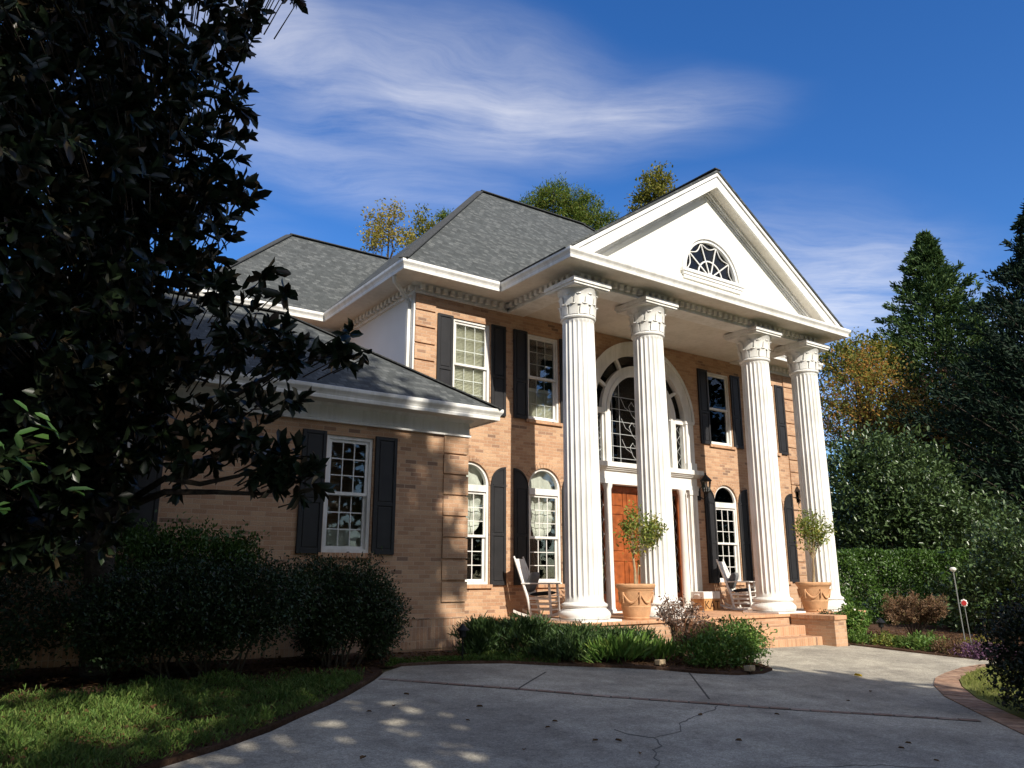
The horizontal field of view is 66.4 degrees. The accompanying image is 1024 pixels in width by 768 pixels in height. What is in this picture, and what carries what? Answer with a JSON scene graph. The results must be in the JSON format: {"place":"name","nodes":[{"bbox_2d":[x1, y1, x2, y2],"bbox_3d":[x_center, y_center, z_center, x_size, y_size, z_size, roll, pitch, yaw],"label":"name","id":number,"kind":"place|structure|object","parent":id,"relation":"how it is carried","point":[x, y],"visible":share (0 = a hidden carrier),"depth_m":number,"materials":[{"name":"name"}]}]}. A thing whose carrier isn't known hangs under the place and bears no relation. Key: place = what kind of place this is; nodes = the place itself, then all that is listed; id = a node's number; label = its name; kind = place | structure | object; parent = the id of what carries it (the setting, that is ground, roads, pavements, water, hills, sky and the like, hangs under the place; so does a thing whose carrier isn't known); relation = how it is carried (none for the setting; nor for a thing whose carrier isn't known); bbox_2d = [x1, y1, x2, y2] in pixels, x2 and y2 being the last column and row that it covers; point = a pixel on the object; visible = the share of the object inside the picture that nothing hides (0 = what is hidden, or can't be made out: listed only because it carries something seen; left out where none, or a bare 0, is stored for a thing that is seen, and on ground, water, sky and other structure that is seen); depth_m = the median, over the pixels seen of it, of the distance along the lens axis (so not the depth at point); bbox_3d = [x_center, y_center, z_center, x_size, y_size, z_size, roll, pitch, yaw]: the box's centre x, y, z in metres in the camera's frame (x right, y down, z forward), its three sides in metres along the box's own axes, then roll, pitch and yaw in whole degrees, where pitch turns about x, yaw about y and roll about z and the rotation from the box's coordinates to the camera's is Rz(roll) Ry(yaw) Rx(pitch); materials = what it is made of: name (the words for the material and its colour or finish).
{"place":"outdoors","nodes":[
{"label":"outdoors","id":0,"kind":"place"},
{"bbox_2d":[1,0,1023,574],"label":"sky","id":1,"kind":"structure","parent":0,"point":[850,130],"materials":[{"name":"blue"}]},
{"bbox_2d":[162,645,1023,767],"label":"driveway","id":2,"kind":"structure","parent":0,"point":[424,725],"depth_m":7.78,"materials":[{"name":"concrete"}]},
{"bbox_2d":[515,672,545,689],"bbox_3d":[0.257,3.812,10.064,0.025,0.031,1.598,-4,-14,15],"label":"driveway joint","id":3,"kind":"object","parent":2,"relation":"on","point":[530,680],"visible":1,"depth_m":9.99,"materials":[{"name":"grey concrete"}]},
{"bbox_2d":[380,678,978,720],"bbox_3d":[1.705,3.644,9.052,6.816,0.297,0.219,-3,-14,10],"label":"driveway band","id":4,"kind":"object","parent":2,"relation":"on","point":[686,701],"visible":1,"depth_m":8.93,"materials":[{"name":"concrete"}]},
{"bbox_2d":[379,679,980,721],"bbox_3d":[1.706,3.650,9.056,6.838,0.301,0.230,-3,-14,10],"label":"band mortar","id":5,"kind":"object","parent":2,"relation":"on","point":[689,702],"visible":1,"depth_m":8.90,"materials":[{"name":"grey concrete"}]},
{"bbox_2d":[652,705,717,767],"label":"driveway crack","id":6,"kind":"object","parent":2,"relation":"on","point":[672,733],"visible":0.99,"depth_m":7.18,"materials":[{"name":"grey concrete"}]},
{"bbox_2d":[688,672,709,698],"bbox_3d":[2.445,3.943,10.280,0.025,0.056,2.211,-2,-14,6],"label":"driveway joint","id":7,"kind":"object","parent":2,"relation":"on","point":[699,686],"visible":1,"depth_m":10.07,"materials":[{"name":"grey concrete"}]},
{"bbox_2d":[786,764,926,767],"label":"driveway crack","id":8,"kind":"object","parent":2,"relation":"on","point":[864,765],"visible":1,"depth_m":6.41,"materials":[{"name":"grey concrete"}]},
{"bbox_2d":[355,577,1000,691],"bbox_3d":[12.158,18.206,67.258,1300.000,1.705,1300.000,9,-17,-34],"label":"ground","id":9,"kind":"structure","parent":0,"point":[385,669],"depth_m":36.97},
{"bbox_2d":[0,393,93,514],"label":"laurel shrub","id":10,"kind":"object","parent":9,"relation":"on","point":[19,444],"visible":1,"depth_m":3.90,"materials":[{"name":"green plant"}]},
{"bbox_2d":[0,665,381,767],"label":"mulch bed","id":11,"kind":"object","parent":9,"relation":"on","point":[176,757],"visible":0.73,"depth_m":7.36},
{"bbox_2d":[21,541,324,680],"bbox_3d":[-3.769,2.663,9.099,3.258,1.676,1.797,9,-17,-34],"label":"boxwood shrub","id":12,"kind":"object","parent":11,"relation":"on","point":[140,610],"visible":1,"depth_m":8.78,"materials":[{"name":"green plant"}]},
{"bbox_2d":[0,665,364,767],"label":"ground cover","id":13,"kind":"object","parent":11,"relation":"on","point":[64,724],"visible":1,"depth_m":6.80,"materials":[{"name":"green plant"}]},
{"bbox_2d":[0,0,371,678],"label":"magnolia tree","id":14,"kind":"object","parent":11,"relation":"on","point":[78,250],"visible":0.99,"depth_m":7.08,"materials":[{"name":"green plant"}]},
{"bbox_2d":[0,653,390,767],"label":"leaf litter","id":15,"kind":"object","parent":11,"relation":"on","point":[2,689],"visible":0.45,"depth_m":8.57,"materials":[{"name":"plant"}]},
{"bbox_2d":[0,647,771,683],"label":"mulch bed","id":16,"kind":"object","parent":9,"relation":"on","point":[609,664],"visible":0.41,"depth_m":11.10,"materials":[{"name":"brown soil"}]},
{"bbox_2d":[0,513,97,687],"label":"boxwood shrub","id":17,"kind":"object","parent":16,"relation":"on","point":[15,623],"visible":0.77,"depth_m":8.29,"materials":[{"name":"green plant"}]},
{"bbox_2d":[60,509,269,668],"bbox_3d":[-4.398,2.594,9.824,2.618,2.050,1.213,9,-17,-34],"label":"boxwood shrub","id":18,"kind":"object","parent":16,"relation":"on","point":[142,545],"visible":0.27,"depth_m":9.94,"materials":[{"name":"green plant"}]},
{"bbox_2d":[287,621,399,661],"bbox_3d":[-2.354,3.450,11.061,1.635,0.915,0.815,5,-15,-21],"label":"boxwood shrub","id":19,"kind":"object","parent":16,"relation":"on","point":[315,654],"visible":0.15,"depth_m":10.90,"materials":[{"name":"green plant"}]},
{"bbox_2d":[275,546,414,668],"bbox_3d":[-2.330,3.027,10.569,2.093,1.673,1.430,9,-17,-34],"label":"boxwood shrub","id":20,"kind":"object","parent":16,"relation":"on","point":[362,605],"visible":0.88,"depth_m":10.40,"materials":[{"name":"green plant"}]},
{"bbox_2d":[456,623,468,659],"bbox_3d":[-0.721,3.803,11.407,0.200,0.615,0.200,9,-17,-34],"label":"path light","id":21,"kind":"object","parent":16,"relation":"on","point":[462,629],"visible":0.96,"depth_m":11.40,"materials":[{"name":"black metal"}]},
{"bbox_2d":[385,650,558,665],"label":"ground cover","id":22,"kind":"object","parent":16,"relation":"on","point":[494,655],"visible":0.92,"depth_m":11.47,"materials":[{"name":"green plant"}]},
{"bbox_2d":[447,612,515,655],"bbox_3d":[-0.483,3.881,12.079,1.050,0.740,1.004,1,-14,-4],"label":"plum yew","id":23,"kind":"object","parent":16,"relation":"on","point":[479,637],"visible":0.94,"depth_m":11.93,"materials":[{"name":"green plant"}]},
{"bbox_2d":[465,609,559,657],"bbox_3d":[0.132,3.946,12.302,1.742,0.797,1.208,9,-17,-34],"label":"plum yew","id":24,"kind":"object","parent":16,"relation":"on","point":[525,627],"visible":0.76,"depth_m":12.09,"materials":[{"name":"green plant"}]},
{"bbox_2d":[522,627,603,661],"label":"plum yew","id":25,"kind":"object","parent":16,"relation":"on","point":[550,647],"visible":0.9,"depth_m":11.70,"materials":[{"name":"green plant"}]},
{"bbox_2d":[535,617,618,658],"bbox_3d":[1.072,4.032,12.335,1.692,0.749,1.426,9,-17,-34],"label":"plum yew","id":26,"kind":"object","parent":16,"relation":"on","point":[572,629],"visible":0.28,"depth_m":12.16,"materials":[{"name":"green plant"}]},
{"bbox_2d":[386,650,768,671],"bbox_3d":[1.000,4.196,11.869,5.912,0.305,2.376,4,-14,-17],"label":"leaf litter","id":27,"kind":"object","parent":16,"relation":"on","point":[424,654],"visible":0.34,"depth_m":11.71,"materials":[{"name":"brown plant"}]},
{"bbox_2d":[572,629,664,664],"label":"hosta","id":28,"kind":"object","parent":16,"relation":"on","point":[611,648],"visible":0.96,"depth_m":11.72,"materials":[{"name":"green plant"}]},
{"bbox_2d":[592,622,665,658],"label":"plum yew","id":29,"kind":"object","parent":16,"relation":"on","point":[616,630],"visible":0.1,"depth_m":12.39,"materials":[{"name":"green plant"}]},
{"bbox_2d":[632,633,686,660],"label":"hosta","id":30,"kind":"object","parent":16,"relation":"on","point":[668,649],"visible":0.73,"depth_m":12.04,"materials":[{"name":"green plant"}]},
{"bbox_2d":[655,659,665,665],"bbox_3d":[2.204,4.173,11.615,0.120,0.159,0.127,9,-17,-34],"label":"garden spotlight","id":31,"kind":"object","parent":16,"relation":"on","point":[660,662],"visible":0.94,"depth_m":11.59,"materials":[{"name":"beige metal"}]},
{"bbox_2d":[654,592,709,658],"bbox_3d":[2.728,3.937,12.703,0.924,1.065,0.937,2,-14,-9],"label":"dry shrub","id":32,"kind":"object","parent":16,"relation":"on","point":[667,614],"visible":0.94,"depth_m":12.57,"materials":[{"name":"brown plant"}]},
{"bbox_2d":[669,614,725,663],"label":"shrub","id":33,"kind":"object","parent":16,"relation":"on","point":[687,634],"visible":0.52,"depth_m":12.02,"materials":[{"name":"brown plant"}]},
{"bbox_2d":[674,613,777,670],"bbox_3d":[3.333,3.990,12.121,1.891,0.894,1.276,9,-17,-34],"label":"flowering shrub","id":34,"kind":"object","parent":16,"relation":"on","point":[741,640],"visible":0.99,"depth_m":11.82,"materials":[{"name":"green plant"}]},
{"bbox_2d":[744,665,754,674],"bbox_3d":[3.449,4.161,11.335,0.120,0.159,0.127,9,-17,-34],"label":"garden spotlight","id":35,"kind":"object","parent":16,"relation":"on","point":[749,668],"visible":0.95,"depth_m":11.31,"materials":[{"name":"beige stone"}]},
{"bbox_2d":[357,196,421,259],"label":"autumn tree","id":36,"kind":"object","parent":9,"relation":"on","point":[379,229],"visible":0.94,"depth_m":48.81,"materials":[{"name":"yellow plant"}]},
{"bbox_2d":[395,203,439,247],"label":"autumn tree","id":37,"kind":"object","parent":9,"relation":"on","point":[428,224],"visible":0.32,"depth_m":53.29,"materials":[{"name":"green plant"}]},
{"bbox_2d":[0,167,865,669],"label":"brick house","id":38,"kind":"structure","parent":9,"relation":"on","point":[548,395],"depth_m":16.55,"materials":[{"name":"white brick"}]},
{"bbox_2d":[58,439,131,554],"bbox_3d":[-5.445,1.273,10.196,0.890,1.863,0.260,9,-17,-34],"label":"window","id":39,"kind":"structure","parent":38,"relation":"in","point":[128,443],"depth_m":10.12,"materials":[{"name":"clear glass"}]},
{"bbox_2d":[317,435,373,557],"bbox_3d":[-2.578,1.748,12.154,0.900,1.863,0.260,9,-17,-34],"label":"window","id":40,"kind":"structure","parent":38,"relation":"in","point":[338,541],"depth_m":12.16,"materials":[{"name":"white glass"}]},
{"bbox_2d":[453,318,488,401],"bbox_3d":[-0.911,-0.337,16.485,1.120,2.100,0.170,9,-17,-34],"label":"window","id":41,"kind":"structure","parent":38,"relation":"in","point":[470,339],"depth_m":16.59,"materials":[{"name":"white glass"}]},
{"bbox_2d":[465,455,492,587],"bbox_3d":[-0.900,2.754,15.717,1.150,2.620,0.304,9,-17,-34],"label":"window","id":42,"kind":"structure","parent":38,"relation":"in","point":[475,475],"depth_m":15.92,"materials":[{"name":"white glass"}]},
{"bbox_2d":[513,556,561,617],"bbox_3d":[0.581,4.001,15.454,0.997,1.176,0.634,-5,-15,20],"label":"rocking chair","id":43,"kind":"object","parent":38,"relation":"on","point":[523,569],"visible":0.9,"depth_m":15.37,"materials":[{"name":"white wood"}]},
{"bbox_2d":[525,572,539,591],"bbox_3d":[0.402,3.939,15.542,0.160,0.420,0.420,18,-6,24],"label":"cushion","id":44,"kind":"object","parent":43,"relation":"on","point":[533,577],"visible":0.94,"depth_m":15.39,"materials":[{"name":"grey fabric"}]},
{"bbox_2d":[530,591,556,595],"bbox_3d":[0.618,4.128,15.411,0.440,0.080,0.460,-10,-16,19],"label":"cushion","id":45,"kind":"object","parent":43,"relation":"on","point":[542,593],"visible":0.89,"depth_m":15.25,"materials":[{"name":"grey fabric"}]},
{"bbox_2d":[526,334,562,426],"bbox_3d":[0.658,-0.064,17.503,1.080,2.048,0.250,9,-17,-34],"label":"window","id":46,"kind":"structure","parent":38,"relation":"in","point":[542,404],"depth_m":17.53,"materials":[{"name":"white glass"}]},
{"bbox_2d":[526,463,564,587],"bbox_3d":[0.647,3.010,16.773,1.110,2.620,0.304,9,-17,-34],"label":"window","id":47,"kind":"structure","parent":38,"relation":"in","point":[542,494],"depth_m":16.89,"materials":[{"name":"white glass"}]},
{"bbox_2d":[611,486,640,610],"bbox_3d":[3.026,3.841,18.350,1.900,2.800,0.142,9,-17,-34],"label":"door","id":48,"kind":"structure","parent":38,"relation":"in","point":[623,571],"depth_m":18.11,"materials":[{"name":"brown wood"}]},
{"bbox_2d":[615,584,655,619],"bbox_3d":[2.328,4.083,14.678,0.747,0.645,0.747,9,-17,-34],"label":"planter pot","id":49,"kind":"object","parent":38,"relation":"on","point":[635,601],"visible":0.99,"depth_m":14.43,"materials":[{"name":"ceramic"}]},
{"bbox_2d":[612,500,668,583],"bbox_3d":[2.470,3.054,15.049,1.126,1.628,0.899,1,-14,-5],"label":"potted tree","id":50,"kind":"object","parent":49,"relation":"on","point":[627,529],"visible":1,"depth_m":14.98,"materials":[{"name":"green plant"}]},
{"bbox_2d":[691,591,719,610],"bbox_3d":[4.560,5.127,18.491,0.586,0.425,0.444,9,-17,-34],"label":"wooden crate","id":51,"kind":"object","parent":38,"relation":"on","point":[709,600],"visible":0.99,"depth_m":18.32,"materials":[{"name":"brown wood"}]},
{"bbox_2d":[680,235,745,294],"bbox_3d":[4.536,-2.789,17.802,2.080,1.195,0.180,9,-17,-34],"label":"lunette window","id":52,"kind":"structure","parent":38,"relation":"in","point":[705,260],"depth_m":17.85,"materials":[{"name":"white glass"}]},
{"bbox_2d":[707,372,735,449],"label":"window","id":53,"kind":"structure","parent":38,"relation":"in","point":[720,423],"depth_m":20.85,"materials":[{"name":"white glass"}]},
{"bbox_2d":[712,481,745,584],"bbox_3d":[5.493,3.796,20.009,1.110,2.620,0.180,9,-17,-34],"label":"window","id":54,"kind":"structure","parent":38,"relation":"in","point":[725,502],"depth_m":20.09,"materials":[{"name":"white glass"}]},
{"bbox_2d":[716,559,755,609],"bbox_3d":[5.491,4.799,18.738,0.997,1.176,0.634,-8,-16,30],"label":"rocking chair","id":55,"kind":"object","parent":38,"relation":"on","point":[723,568],"visible":0.8,"depth_m":18.64,"materials":[{"name":"white wood"}]},
{"bbox_2d":[728,572,738,588],"bbox_3d":[5.328,4.744,18.855,0.160,0.420,0.420,17,-2,33],"label":"cushion","id":56,"kind":"object","parent":55,"relation":"on","point":[734,577],"visible":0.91,"depth_m":18.71,"materials":[{"name":"grey fabric"}]},
{"bbox_2d":[733,588,753,591],"bbox_3d":[5.526,4.924,18.689,0.440,0.080,0.460,-14,-19,28],"label":"cushion","id":57,"kind":"object","parent":55,"relation":"on","point":[741,590],"visible":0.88,"depth_m":18.54,"materials":[{"name":"grey fabric"}]},
{"bbox_2d":[771,386,781,455],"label":"window","id":58,"kind":"structure","parent":38,"relation":"in","point":[778,454],"depth_m":22.06,"materials":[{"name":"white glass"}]},
{"bbox_2d":[781,493,792,584],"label":"window","id":59,"kind":"structure","parent":38,"relation":"in","point":[790,583],"depth_m":21.49,"materials":[{"name":"white glass"}]},
{"bbox_2d":[795,582,830,611],"bbox_3d":[6.835,4.810,17.673,0.770,0.645,0.770,9,-17,-34],"label":"planter pot","id":60,"kind":"object","parent":38,"relation":"on","point":[814,596],"visible":0.97,"depth_m":17.43,"materials":[{"name":"ceramic"}]},
{"bbox_2d":[791,507,836,581],"bbox_3d":[6.922,3.686,17.884,1.216,1.736,0.825,4,-14,-18],"label":"potted tree","id":61,"kind":"object","parent":60,"relation":"on","point":[812,531],"visible":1,"depth_m":17.84,"materials":[{"name":"green plant"}]},
{"bbox_2d":[435,208,453,220],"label":"pine tree","id":62,"kind":"object","parent":9,"relation":"on","point":[443,215],"visible":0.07,"depth_m":56.07,"materials":[{"name":"green plant"}]},
{"bbox_2d":[509,172,620,229],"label":"tree","id":63,"kind":"object","parent":9,"relation":"on","point":[577,208],"visible":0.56,"depth_m":53.46,"materials":[{"name":"green plant"}]},
{"bbox_2d":[624,160,677,213],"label":"autumn tree","id":64,"kind":"object","parent":9,"relation":"on","point":[655,183],"visible":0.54,"depth_m":53.26,"materials":[{"name":"green plant"}]},
{"bbox_2d":[826,457,884,588],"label":"woodland tree","id":65,"kind":"object","parent":9,"relation":"on","point":[841,504],"depth_m":59.52,"materials":[{"name":"green plant"}]},
{"bbox_2d":[818,327,910,602],"bbox_3d":[17.174,3.928,38.334,4.423,13.744,4.840,9,-17,-34],"label":"autumn tree","id":66,"kind":"object","parent":9,"relation":"on","point":[838,346],"visible":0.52,"depth_m":39.10,"materials":[{"name":"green plant"}]},
{"bbox_2d":[819,340,972,602],"bbox_3d":[17.282,4.029,35.453,8.707,12.177,4.979,-1,-14,4],"label":"autumn tree","id":67,"kind":"object","parent":9,"relation":"on","point":[869,407],"visible":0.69,"depth_m":35.95,"materials":[{"name":"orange plant"}]},
{"bbox_2d":[846,351,981,511],"bbox_3d":[20.009,4.721,38.034,7.103,12.054,5.455,-12,-18,40],"label":"autumn tree","id":68,"kind":"object","parent":9,"relation":"on","point":[927,384],"visible":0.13,"depth_m":37.89,"materials":[{"name":"green plant"}]},
{"bbox_2d":[819,229,1023,601],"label":"conifer tree","id":69,"kind":"object","parent":9,"relation":"on","point":[924,257],"visible":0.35,"depth_m":40.03,"materials":[{"name":"green plant"}]},
{"bbox_2d":[825,414,1023,598],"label":"evergreen holly","id":70,"kind":"object","parent":9,"relation":"on","point":[900,513],"visible":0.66,"depth_m":26.56,"materials":[{"name":"green plant"}]},
{"bbox_2d":[848,621,1021,660],"bbox_3d":[10.978,6.210,19.320,10.760,0.377,6.500,9,-17,-34],"label":"mulch bed","id":71,"kind":"object","parent":9,"relation":"on","point":[938,628],"visible":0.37,"depth_m":19.23,"materials":[{"name":"brown soil"}]},
{"bbox_2d":[817,609,839,614],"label":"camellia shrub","id":72,"kind":"object","parent":71,"relation":"on","point":[825,612],"visible":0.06,"depth_m":17.00,"materials":[{"name":"green plant"}]},
{"bbox_2d":[830,600,873,636],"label":"camellia shrub","id":73,"kind":"object","parent":71,"relation":"on","point":[856,620],"visible":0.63,"depth_m":17.10,"materials":[{"name":"green plant"}]},
{"bbox_2d":[847,629,873,644],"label":"bedding plant","id":74,"kind":"object","parent":71,"relation":"on","point":[861,637],"visible":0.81,"depth_m":16.21,"materials":[{"name":"green plant"}]},
{"bbox_2d":[876,618,885,641],"bbox_3d":[7.723,5.190,16.334,0.200,0.615,0.200,9,-17,-34],"label":"path light","id":75,"kind":"object","parent":71,"relation":"on","point":[880,621],"visible":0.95,"depth_m":16.34,"materials":[{"name":"black metal"}]},
{"bbox_2d":[868,630,907,646],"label":"bedding plant","id":76,"kind":"object","parent":71,"relation":"on","point":[879,640],"visible":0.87,"depth_m":15.96,"materials":[{"name":"green plant"}]},
{"bbox_2d":[891,633,925,648],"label":"bedding plant","id":77,"kind":"object","parent":71,"relation":"on","point":[900,640],"visible":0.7,"depth_m":15.67,"materials":[{"name":"green plant"}]},
{"bbox_2d":[836,547,992,624],"bbox_3d":[10.943,6.057,23.103,6.367,2.450,2.235,4,-14,-15],"label":"clipped hedge","id":78,"kind":"object","parent":71,"relation":"on","point":[928,557],"visible":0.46,"depth_m":22.44,"materials":[{"name":"green plant"}]},
{"bbox_2d":[879,588,949,636],"bbox_3d":[8.864,5.104,17.230,1.484,1.152,1.333,-6,-15,24],"label":"dry shrub","id":79,"kind":"object","parent":71,"relation":"on","point":[932,609],"visible":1,"depth_m":17.02,"materials":[{"name":"brown plant"}]},
{"bbox_2d":[901,635,946,651],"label":"bedding plant","id":80,"kind":"object","parent":71,"relation":"on","point":[924,642],"visible":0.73,"depth_m":15.35,"materials":[{"name":"green plant"}]},
{"bbox_2d":[902,629,949,647],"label":"bedding plant","id":81,"kind":"object","parent":71,"relation":"on","point":[929,634],"visible":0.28,"depth_m":15.89,"materials":[{"name":"green plant"}]},
{"bbox_2d":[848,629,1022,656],"bbox_3d":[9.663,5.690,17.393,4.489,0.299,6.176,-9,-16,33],"label":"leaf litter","id":82,"kind":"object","parent":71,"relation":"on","point":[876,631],"visible":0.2,"depth_m":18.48,"materials":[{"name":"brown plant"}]},
{"bbox_2d":[927,636,971,655],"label":"bedding plant","id":83,"kind":"object","parent":71,"relation":"on","point":[943,644],"visible":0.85,"depth_m":14.91,"materials":[{"name":"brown plant"}]},
{"bbox_2d":[950,567,965,641],"bbox_3d":[8.931,4.525,15.595,0.180,1.696,0.118,3,-14,-11],"label":"garden stake","id":84,"kind":"object","parent":71,"relation":"on","point":[953,569],"visible":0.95,"depth_m":15.67,"materials":[{"name":"grey metal"}]},
{"bbox_2d":[960,599,972,652],"bbox_3d":[8.775,4.700,15.020,0.189,1.099,0.119,5,-15,-18],"label":"garden stake","id":85,"kind":"object","parent":71,"relation":"on","point":[963,602],"visible":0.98,"depth_m":15.09,"materials":[{"name":"grey metal"}]},
{"bbox_2d":[915,485,1023,633],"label":"evergreen holly","id":86,"kind":"object","parent":71,"relation":"on","point":[1005,571],"visible":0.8,"depth_m":19.88,"materials":[{"name":"green plant"}]},
{"bbox_2d":[947,639,1003,659],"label":"bedding plant","id":87,"kind":"object","parent":71,"relation":"on","point":[969,647],"visible":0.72,"depth_m":14.53,"materials":[{"name":"purple plant"}]},
{"bbox_2d":[955,634,1001,652],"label":"bedding plant","id":88,"kind":"object","parent":71,"relation":"on","point":[981,636],"visible":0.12,"depth_m":15.32,"materials":[{"name":"yellow plant"}]},
{"bbox_2d":[885,202,1023,592],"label":"conifer tree","id":89,"kind":"object","parent":9,"relation":"on","point":[1009,353],"visible":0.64,"depth_m":31.49,"materials":[{"name":"green plant"}]},
{"bbox_2d":[938,679,1023,734],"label":"kerb mortar","id":90,"kind":"object","parent":9,"relation":"on","point":[979,713],"visible":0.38,"depth_m":8.92,"materials":[{"name":"grey concrete"}]},
{"bbox_2d":[933,664,1023,733],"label":"brick kerb","id":91,"kind":"structure","parent":90,"relation":"on","point":[947,685],"depth_m":9.80,"materials":[{"name":"red brick"}]},
{"bbox_2d":[955,330,1022,597],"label":"conifer tree","id":92,"kind":"object","parent":9,"relation":"on","point":[992,441],"visible":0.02,"depth_m":41.60,"materials":[{"name":"green plant"}]},
{"bbox_2d":[960,666,1023,718],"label":"lawn","id":93,"kind":"structure","parent":9,"relation":"on","point":[990,702],"depth_m":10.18,"materials":[{"name":"plant"}]},
{"bbox_2d":[971,579,1023,711],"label":"boxwood shrub","id":94,"kind":"object","parent":93,"relation":"on","point":[1008,653],"visible":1,"depth_m":9.00,"materials":[{"name":"green plant"}]}
]}

